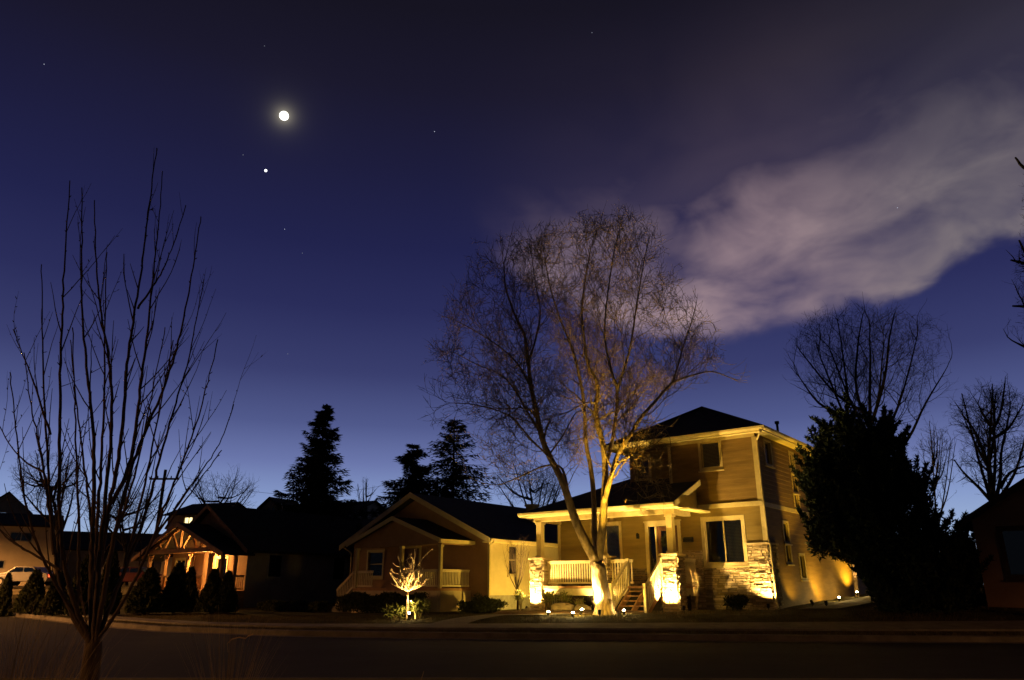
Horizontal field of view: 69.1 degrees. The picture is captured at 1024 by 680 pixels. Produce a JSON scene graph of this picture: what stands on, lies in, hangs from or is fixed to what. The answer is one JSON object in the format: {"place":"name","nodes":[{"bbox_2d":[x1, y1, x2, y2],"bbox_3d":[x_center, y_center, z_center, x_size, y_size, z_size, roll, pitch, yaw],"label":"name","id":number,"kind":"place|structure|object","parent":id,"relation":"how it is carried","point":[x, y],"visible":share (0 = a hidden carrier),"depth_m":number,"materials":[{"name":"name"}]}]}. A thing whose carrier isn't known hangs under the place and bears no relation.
{"place":"outdoors","nodes":[
{"label":"outdoors","id":0,"kind":"place"},
{"bbox_2d":[0,617,1023,678],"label":"road","id":1,"kind":"structure","parent":0,"point":[134,653],"depth_m":13.09,"materials":[{"name":"grey asphalt"}]},
{"bbox_2d":[0,0,1023,534],"label":"sky","id":2,"kind":"structure","parent":0,"point":[777,146],"materials":[{"name":"blue"}]},
{"bbox_2d":[279,111,288,120],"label":"moon","id":3,"kind":"object","parent":2,"relation":"in","point":[284,115],"visible":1,"depth_m":2744.79,"materials":[{"name":"white"}]},
{"bbox_2d":[11,594,1023,635],"bbox_3d":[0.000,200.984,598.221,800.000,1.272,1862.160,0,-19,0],"label":"ground","id":4,"kind":"structure","parent":0,"point":[251,611],"depth_m":22.56,"materials":[{"name":"green plant"}]},
{"bbox_2d":[0,572,14,616],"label":"conical evergreen","id":5,"kind":"object","parent":4,"relation":"on","point":[6,593],"visible":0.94,"depth_m":33.90,"materials":[{"name":"green plant"}]},
{"bbox_2d":[0,491,32,513],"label":"gabled house behind","id":6,"kind":"structure","parent":4,"relation":"on","point":[5,506],"depth_m":82.69,"materials":[{"name":"grey paint"}]},
{"bbox_2d":[10,568,45,613],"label":"conical evergreen","id":7,"kind":"object","parent":4,"relation":"on","point":[34,584],"visible":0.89,"depth_m":33.74,"materials":[{"name":"green plant"}]},
{"bbox_2d":[0,513,63,585],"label":"pale house","id":8,"kind":"structure","parent":4,"relation":"on","point":[12,555],"depth_m":66.41,"materials":[{"name":"paint"}]},
{"bbox_2d":[9,532,32,541],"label":"window","id":9,"kind":"structure","parent":8,"relation":"in","point":[10,532],"depth_m":66.27,"materials":[{"name":"grey paint"}]},
{"bbox_2d":[0,593,86,679],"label":"grass clump","id":10,"kind":"object","parent":4,"relation":"on","point":[11,676],"visible":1,"depth_m":4.29,"materials":[{"name":"plant"}]},
{"bbox_2d":[9,449,90,575],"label":"bare tree","id":11,"kind":"object","parent":4,"relation":"on","point":[39,483],"visible":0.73,"depth_m":56.66,"materials":[{"name":"brown plant"}]},
{"bbox_2d":[33,571,67,615],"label":"conical evergreen","id":12,"kind":"object","parent":4,"relation":"on","point":[53,603],"visible":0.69,"depth_m":30.83,"materials":[{"name":"green plant"}]},
{"bbox_2d":[0,608,128,679],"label":"grass clump","id":13,"kind":"object","parent":4,"relation":"on","point":[49,676],"visible":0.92,"depth_m":4.72,"materials":[{"name":"plant"}]},
{"bbox_2d":[0,586,133,594],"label":"retaining wall","id":14,"kind":"structure","parent":4,"relation":"on","point":[16,589],"depth_m":50.13,"materials":[{"name":"concrete"}]},
{"bbox_2d":[58,554,88,614],"bbox_3d":[-18.011,10.302,31.385,1.541,2.552,1.472,-12,-22,31],"label":"conical evergreen","id":15,"kind":"object","parent":4,"relation":"on","point":[84,575],"visible":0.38,"depth_m":31.04,"materials":[{"name":"green plant"}]},
{"bbox_2d":[16,647,148,679],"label":"grass clump","id":16,"kind":"object","parent":4,"relation":"on","point":[77,669],"visible":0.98,"depth_m":4.36,"materials":[{"name":"plant"}]},
{"bbox_2d":[84,550,123,614],"bbox_3d":[-16.970,10.204,31.424,1.401,2.768,1.338,-5,-19,15],"label":"conical evergreen","id":17,"kind":"object","parent":4,"relation":"on","point":[115,571],"visible":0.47,"depth_m":31.23,"materials":[{"name":"green plant"}]},
{"bbox_2d":[60,531,161,585],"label":"dark house","id":18,"kind":"structure","parent":4,"relation":"on","point":[84,550],"depth_m":72.21,"materials":[{"name":"brown paint"}]},
{"bbox_2d":[79,471,169,585],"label":"bare tree","id":19,"kind":"object","parent":4,"relation":"on","point":[123,540],"visible":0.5,"depth_m":60.17,"materials":[{"name":"brown plant"}]},
{"bbox_2d":[0,148,262,679],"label":"young tree","id":20,"kind":"object","parent":4,"relation":"on","point":[97,560],"visible":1,"depth_m":5.96,"materials":[{"name":"brown plant"}]},
{"bbox_2d":[124,566,170,613],"bbox_3d":[-16.789,11.470,34.164,2.068,2.119,1.976,-8,-20,21],"label":"conical evergreen","id":21,"kind":"object","parent":4,"relation":"on","point":[146,596],"visible":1,"depth_m":33.78,"materials":[{"name":"green plant"}]},
{"bbox_2d":[161,562,189,612],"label":"conical evergreen","id":22,"kind":"object","parent":4,"relation":"on","point":[171,590],"visible":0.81,"depth_m":34.64,"materials":[{"name":"green plant"}]},
{"bbox_2d":[177,566,201,612],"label":"conical evergreen","id":23,"kind":"object","parent":4,"relation":"on","point":[189,591],"visible":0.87,"depth_m":34.84,"materials":[{"name":"green plant"}]},
{"bbox_2d":[160,502,245,580],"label":"attic house","id":24,"kind":"structure","parent":4,"relation":"on","point":[186,514],"depth_m":64.84,"materials":[{"name":"grey paint"}]},
{"bbox_2d":[183,516,193,522],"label":"window","id":25,"kind":"structure","parent":24,"relation":"in","point":[188,519],"depth_m":64.47,"materials":[{"name":"white glass"}]},
{"bbox_2d":[192,568,221,612],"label":"conical evergreen","id":26,"kind":"object","parent":4,"relation":"on","point":[207,599],"visible":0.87,"depth_m":34.65,"materials":[{"name":"green plant"}]},
{"bbox_2d":[185,465,258,509],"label":"bare tree","id":27,"kind":"object","parent":4,"relation":"on","point":[224,498],"visible":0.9,"depth_m":65.36,"materials":[{"name":"brown plant"}]},
{"bbox_2d":[216,569,238,612],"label":"conical evergreen","id":28,"kind":"object","parent":4,"relation":"on","point":[227,597],"visible":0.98,"depth_m":34.82,"materials":[{"name":"green plant"}]},
{"bbox_2d":[182,605,288,679],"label":"grass clump","id":29,"kind":"object","parent":4,"relation":"on","point":[229,671],"visible":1,"depth_m":4.62,"materials":[{"name":"plant"}]},
{"bbox_2d":[131,502,373,607],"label":"craftsman house","id":30,"kind":"structure","parent":4,"relation":"on","point":[265,555],"depth_m":44.44,"materials":[{"name":"pink paint"}]},
{"bbox_2d":[174,558,185,565],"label":"window","id":31,"kind":"structure","parent":30,"relation":"in","point":[179,560],"depth_m":46.15,"materials":[{"name":"black glass"}]},
{"bbox_2d":[192,553,204,588],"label":"door","id":32,"kind":"structure","parent":30,"relation":"in","point":[199,559],"depth_m":44.77,"materials":[{"name":"brown wood"}]},
{"bbox_2d":[214,556,228,574],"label":"window","id":33,"kind":"structure","parent":30,"relation":"in","point":[217,562],"depth_m":43.25,"materials":[{"name":"yellow glass"}]},
{"bbox_2d":[265,553,284,579],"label":"window","id":34,"kind":"structure","parent":30,"relation":"in","point":[283,555],"depth_m":43.19,"materials":[{"name":"black glass"}]},
{"bbox_2d":[331,556,347,581],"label":"window","id":35,"kind":"structure","parent":30,"relation":"in","point":[339,568],"depth_m":46.69,"materials":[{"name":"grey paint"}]},
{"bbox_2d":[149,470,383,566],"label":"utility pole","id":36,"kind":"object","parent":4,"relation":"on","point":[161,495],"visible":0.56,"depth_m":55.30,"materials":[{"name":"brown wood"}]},
{"bbox_2d":[257,497,298,509],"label":"dormer house","id":37,"kind":"structure","parent":4,"relation":"on","point":[267,504],"depth_m":70.78,"materials":[{"name":"grey paint"}]},
{"bbox_2d":[272,404,366,528],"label":"spruce tree","id":38,"kind":"object","parent":4,"relation":"on","point":[316,470],"visible":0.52,"depth_m":54.03,"materials":[{"name":"green plant"}]},
{"bbox_2d":[338,501,382,518],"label":"bare tree","id":39,"kind":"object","parent":4,"relation":"on","point":[371,505],"depth_m":74.02,"materials":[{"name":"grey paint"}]},
{"bbox_2d":[355,479,382,518],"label":"bare tree","id":40,"kind":"object","parent":4,"relation":"on","point":[365,489],"visible":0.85,"depth_m":59.19,"materials":[{"name":"black plant"}]},
{"bbox_2d":[335,591,430,612],"bbox_3d":[-5.917,11.782,33.385,5.499,1.039,1.040,-14,-23,36],"label":"hedge","id":41,"kind":"object","parent":4,"relation":"on","point":[359,601],"visible":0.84,"depth_m":33.31,"materials":[{"name":"green plant"}]},
{"bbox_2d":[381,603,409,618],"bbox_3d":[-4.027,9.218,25.305,0.944,0.590,0.982,-17,-25,41],"label":"leafy shrub","id":42,"kind":"object","parent":4,"relation":"on","point":[397,609],"visible":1,"depth_m":25.21,"materials":[{"name":"green plant"}]},
{"bbox_2d":[356,444,450,520],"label":"spruce tree","id":43,"kind":"object","parent":4,"relation":"on","point":[409,460],"visible":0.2,"depth_m":51.01,"materials":[{"name":"green plant"}]},
{"bbox_2d":[390,547,436,618],"bbox_3d":[-3.437,8.325,25.632,1.612,2.432,1.190,13,-23,-35],"label":"ornamental tree","id":44,"kind":"object","parent":4,"relation":"on","point":[407,581],"visible":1,"depth_m":25.48,"materials":[{"name":"brown plant"}]},
{"bbox_2d":[409,597,430,618],"bbox_3d":[-3.142,9.131,25.336,0.850,0.723,0.960,3,-19,-9],"label":"leafy shrub","id":45,"kind":"object","parent":4,"relation":"on","point":[421,606],"visible":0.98,"depth_m":25.20,"materials":[{"name":"green plant"}]},
{"bbox_2d":[343,419,498,587],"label":"spruce tree","id":46,"kind":"object","parent":4,"relation":"on","point":[453,473],"visible":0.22,"depth_m":49.55,"materials":[{"name":"green plant"}]},
{"bbox_2d":[331,492,558,612],"bbox_3d":[-1.108,11.898,40.828,10.475,5.755,16.300,-14,-23,36],"label":"bungalow","id":47,"kind":"object","parent":4,"relation":"on","point":[469,543],"visible":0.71,"depth_m":35.36,"materials":[{"name":"pink paint"}]},
{"bbox_2d":[365,549,384,579],"bbox_3d":[-7.007,11.526,38.143,1.400,1.465,0.185,-14,-23,36],"label":"window","id":48,"kind":"structure","parent":47,"relation":"in","point":[376,557],"depth_m":38.18,"materials":[{"name":"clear glass"}]},
{"bbox_2d":[404,548,418,584],"bbox_3d":[-4.943,11.216,36.577,1.060,1.830,0.120,-14,-23,36],"label":"door","id":49,"kind":"structure","parent":47,"relation":"in","point":[407,551],"depth_m":36.73,"materials":[{"name":"grey paint"}]},
{"bbox_2d":[507,544,520,576],"bbox_3d":[0.050,10.395,35.030,0.185,1.475,0.940,-14,-23,36],"label":"window","id":50,"kind":"structure","parent":47,"relation":"in","point":[513,546],"depth_m":35.08,"materials":[{"name":"glass"}]},
{"bbox_2d":[457,598,500,613],"bbox_3d":[-1.336,10.621,29.688,1.688,0.684,1.143,-14,-23,36],"label":"hedge","id":51,"kind":"object","parent":4,"relation":"on","point":[486,605],"visible":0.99,"depth_m":29.35,"materials":[{"name":"green plant"}]},
{"bbox_2d":[472,593,489,600],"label":"leafy shrub","id":52,"kind":"object","parent":4,"relation":"on","point":[478,596],"visible":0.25,"depth_m":32.32,"materials":[{"name":"green plant"}]},
{"bbox_2d":[499,599,508,610],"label":"leafy shrub","id":53,"kind":"object","parent":4,"relation":"on","point":[502,604],"visible":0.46,"depth_m":32.38,"materials":[{"name":"green plant"}]},
{"bbox_2d":[1,678,1023,679],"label":"kerb","id":54,"kind":"structure","parent":4,"relation":"on","point":[505,679],"depth_m":9.28,"materials":[{"name":"concrete"}]},
{"bbox_2d":[8,613,1023,643],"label":"kerb","id":55,"kind":"structure","parent":4,"relation":"on","point":[666,637],"depth_m":18.59,"materials":[{"name":"concrete"}]},
{"bbox_2d":[503,534,529,609],"bbox_3d":[0.195,9.790,31.497,1.201,3.210,1.364,0,-19,0],"label":"vase shaped tree","id":56,"kind":"object","parent":4,"relation":"on","point":[517,582],"visible":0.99,"depth_m":31.65,"materials":[{"name":"brown plant"}]},
{"bbox_2d":[514,588,528,609],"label":"twiggy shrub","id":57,"kind":"object","parent":4,"relation":"on","point":[519,594],"visible":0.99,"depth_m":30.37,"materials":[{"name":"yellow plant"}]},
{"bbox_2d":[490,458,568,507],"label":"bare tree","id":58,"kind":"object","parent":4,"relation":"on","point":[542,487],"visible":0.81,"depth_m":51.01,"materials":[{"name":"brown plant"}]},
{"bbox_2d":[541,589,556,609],"bbox_3d":[1.435,10.225,29.188,0.714,0.871,0.792,0,-19,0],"label":"leafy shrub","id":59,"kind":"object","parent":4,"relation":"on","point":[549,596],"visible":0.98,"depth_m":29.09,"materials":[{"name":"green plant"}]},
{"bbox_2d":[493,610,643,614],"bbox_3d":[1.725,9.964,27.116,7.035,0.242,2.997,-15,-24,38],"label":"mulch bed","id":60,"kind":"object","parent":4,"relation":"on","point":[541,611],"visible":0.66,"depth_m":26.43,"materials":[{"name":"brown soil"}]},
{"bbox_2d":[550,602,573,609],"bbox_3d":[1.887,10.053,27.759,0.898,0.534,0.732,0,-19,0],"label":"boulder","id":61,"kind":"object","parent":60,"relation":"on","point":[561,606],"visible":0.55,"depth_m":27.54,"materials":[{"name":"beige stone"}]},
{"bbox_2d":[556,591,572,602],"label":"twiggy shrub","id":62,"kind":"object","parent":60,"relation":"on","point":[565,597],"visible":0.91,"depth_m":28.64,"materials":[{"name":"green plant"}]},
{"bbox_2d":[574,597,585,605],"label":"twiggy shrub","id":63,"kind":"object","parent":60,"relation":"on","point":[577,602],"visible":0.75,"depth_m":28.11,"materials":[{"name":"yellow plant"}]},
{"bbox_2d":[574,604,590,609],"bbox_3d":[2.608,10.013,27.581,0.668,0.405,0.588,0,-19,0],"label":"boulder","id":64,"kind":"object","parent":60,"relation":"on","point":[583,606],"visible":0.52,"depth_m":27.42,"materials":[{"name":"beige stone"}]},
{"bbox_2d":[420,197,746,615],"bbox_3d":[1.555,1.549,26.606,10.049,15.966,10.769,14,-23,-36],"label":"bare tree","id":65,"kind":"object","parent":4,"relation":"on","point":[601,589],"visible":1,"depth_m":26.66,"materials":[{"name":"brown plant"}]},
{"bbox_2d":[652,550,668,610],"bbox_3d":[5.207,8.308,25.719,0.537,2.134,0.498,-10,-21,27],"label":"bare shrub","id":66,"kind":"object","parent":4,"relation":"on","point":[663,604],"visible":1,"depth_m":25.66,"materials":[{"name":"brown plant"}]},
{"bbox_2d":[517,406,868,612],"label":"two storey house","id":67,"kind":"structure","parent":4,"relation":"on","point":[727,520],"depth_m":28.56,"materials":[{"name":"beige wood"}]},
{"bbox_2d":[597,521,622,571],"bbox_3d":[4.068,8.508,30.545,1.240,2.005,0.255,-14,-23,36],"label":"window","id":68,"kind":"structure","parent":67,"relation":"in","point":[618,524],"depth_m":30.59,"materials":[{"name":"black glass"}]},
{"bbox_2d":[633,454,651,481],"bbox_3d":[5.494,5.382,31.201,0.820,1.120,0.135,-14,-23,36],"label":"window","id":69,"kind":"structure","parent":67,"relation":"in","point":[649,464],"depth_m":31.20,"materials":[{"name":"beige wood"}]},
{"bbox_2d":[657,526,678,556],"bbox_3d":[6.117,8.373,28.920,0.900,2.200,0.050,-14,-23,36],"label":"door","id":70,"kind":"structure","parent":67,"relation":"in","point":[661,528],"depth_m":29.24,"materials":[{"name":"beige wood"}]},
{"bbox_2d":[697,438,723,472],"bbox_3d":[7.696,4.470,28.752,1.030,1.245,0.255,-14,-23,36],"label":"window","id":71,"kind":"structure","parent":67,"relation":"in","point":[705,467],"depth_m":28.82,"materials":[{"name":"black glass"}]},
{"bbox_2d":[700,515,749,567],"bbox_3d":[7.918,7.514,27.684,1.800,1.855,0.255,-14,-23,36],"label":"window","id":72,"kind":"structure","parent":67,"relation":"in","point":[742,558],"depth_m":27.61,"materials":[{"name":"white glass"}]},
{"bbox_2d":[762,438,774,468],"bbox_3d":[9.821,4.367,28.570,0.185,1.065,0.890,-14,-23,36],"label":"window","id":73,"kind":"structure","parent":67,"relation":"in","point":[767,453],"depth_m":28.71,"materials":[{"name":"black glass"}]},
{"bbox_2d":[781,520,792,545],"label":"window","id":74,"kind":"structure","parent":67,"relation":"in","point":[783,522],"depth_m":28.53,"materials":[{"name":"black glass"}]},
{"bbox_2d":[784,545,794,565],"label":"window","id":75,"kind":"structure","parent":67,"relation":"in","point":[789,563],"depth_m":28.28,"materials":[{"name":"black glass"}]},
{"bbox_2d":[788,451,795,474],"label":"window","id":76,"kind":"structure","parent":67,"relation":"in","point":[790,453],"depth_m":30.78,"materials":[{"name":"beige glass"}]},
{"bbox_2d":[791,474,800,495],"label":"window","id":77,"kind":"structure","parent":67,"relation":"in","point":[794,488],"depth_m":30.43,"materials":[{"name":"beige glass"}]},
{"bbox_2d":[793,494,800,510],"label":"window","id":78,"kind":"structure","parent":67,"relation":"in","point":[796,501],"depth_m":30.28,"materials":[{"name":"beige glass"}]},
{"bbox_2d":[798,553,809,580],"bbox_3d":[11.386,8.910,29.145,0.185,1.055,0.790,-14,-23,36],"label":"window","id":79,"kind":"structure","parent":67,"relation":"in","point":[800,557],"depth_m":29.27,"materials":[{"name":"clear glass"}]},
{"bbox_2d":[690,570,699,609],"bbox_3d":[6.524,8.806,26.264,0.458,1.480,0.686,0,-19,0],"label":"bare shrub","id":80,"kind":"object","parent":4,"relation":"on","point":[697,584],"visible":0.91,"depth_m":26.16,"materials":[{"name":"brown plant"}]},
{"bbox_2d":[723,593,749,610],"bbox_3d":[7.828,9.110,25.776,0.994,0.677,0.920,0,-19,0],"label":"leafy shrub","id":81,"kind":"object","parent":4,"relation":"on","point":[736,602],"visible":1,"depth_m":25.70,"materials":[{"name":"green plant"}]},
{"bbox_2d":[834,557,859,596],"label":"ornamental tree","id":82,"kind":"object","parent":4,"relation":"on","point":[855,583],"visible":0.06,"depth_m":31.77,"materials":[{"name":"brown plant"}]},
{"bbox_2d":[783,293,953,441],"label":"bare tree","id":83,"kind":"object","parent":4,"relation":"on","point":[856,396],"visible":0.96,"depth_m":44.66,"materials":[{"name":"black plant"}]},
{"bbox_2d":[788,390,995,613],"bbox_3d":[12.773,5.649,25.020,7.139,8.258,5.629,0,-19,0],"label":"evergreen tree","id":84,"kind":"object","parent":4,"relation":"on","point":[860,487],"visible":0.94,"depth_m":23.49,"materials":[{"name":"plant"}]},
{"bbox_2d":[912,419,956,520],"bbox_3d":[20.737,7.742,35.581,2.200,8.287,4.239,-12,-22,31],"label":"bare tree","id":85,"kind":"object","parent":4,"relation":"on","point":[934,456],"visible":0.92,"depth_m":35.54,"materials":[{"name":"black plant"}]},
{"bbox_2d":[942,374,1023,500],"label":"bare tree","id":86,"kind":"object","parent":4,"relation":"on","point":[981,444],"visible":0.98,"depth_m":40.17,"materials":[{"name":"black plant"}]},
{"bbox_2d":[958,478,1023,607],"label":"gabled house","id":87,"kind":"structure","parent":4,"relation":"on","point":[996,524],"depth_m":23.28,"materials":[{"name":"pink paint"}]},
{"bbox_2d":[995,525,1023,580],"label":"window","id":88,"kind":"structure","parent":87,"relation":"in","point":[1020,577],"depth_m":23.08,"materials":[{"name":"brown wood"}]},
{"bbox_2d":[1003,157,1023,347],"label":"bare tree","id":89,"kind":"object","parent":4,"relation":"on","point":[1021,165],"visible":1,"depth_m":22.68,"materials":[{"name":"black plant"}]},
{"bbox_2d":[431,612,621,623],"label":"front path","id":90,"kind":"structure","parent":0,"point":[462,620],"depth_m":23.64,"materials":[{"name":"concrete"}]},
{"bbox_2d":[67,614,1023,630],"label":"sidewalk","id":91,"kind":"structure","parent":0,"point":[898,626],"depth_m":20.11,"materials":[{"name":"concrete"}]},
{"bbox_2d":[797,596,872,608],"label":"side path","id":92,"kind":"structure","parent":0,"point":[858,601],"depth_m":26.49,"materials":[{"name":"concrete"}]},
{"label":"cross street","id":93,"kind":"structure","parent":0,"visible":0},
{"bbox_2d":[0,566,52,585],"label":"passing car","id":94,"kind":"object","parent":93,"relation":"on","point":[21,574],"visible":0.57,"depth_m":54.59,"materials":[{"name":"silver metal"}]},
{"bbox_2d":[119,567,161,584],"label":"passing car","id":95,"kind":"object","parent":93,"relation":"on","point":[131,573],"visible":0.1,"depth_m":56.44,"materials":[{"name":"red paint"}]}
]}

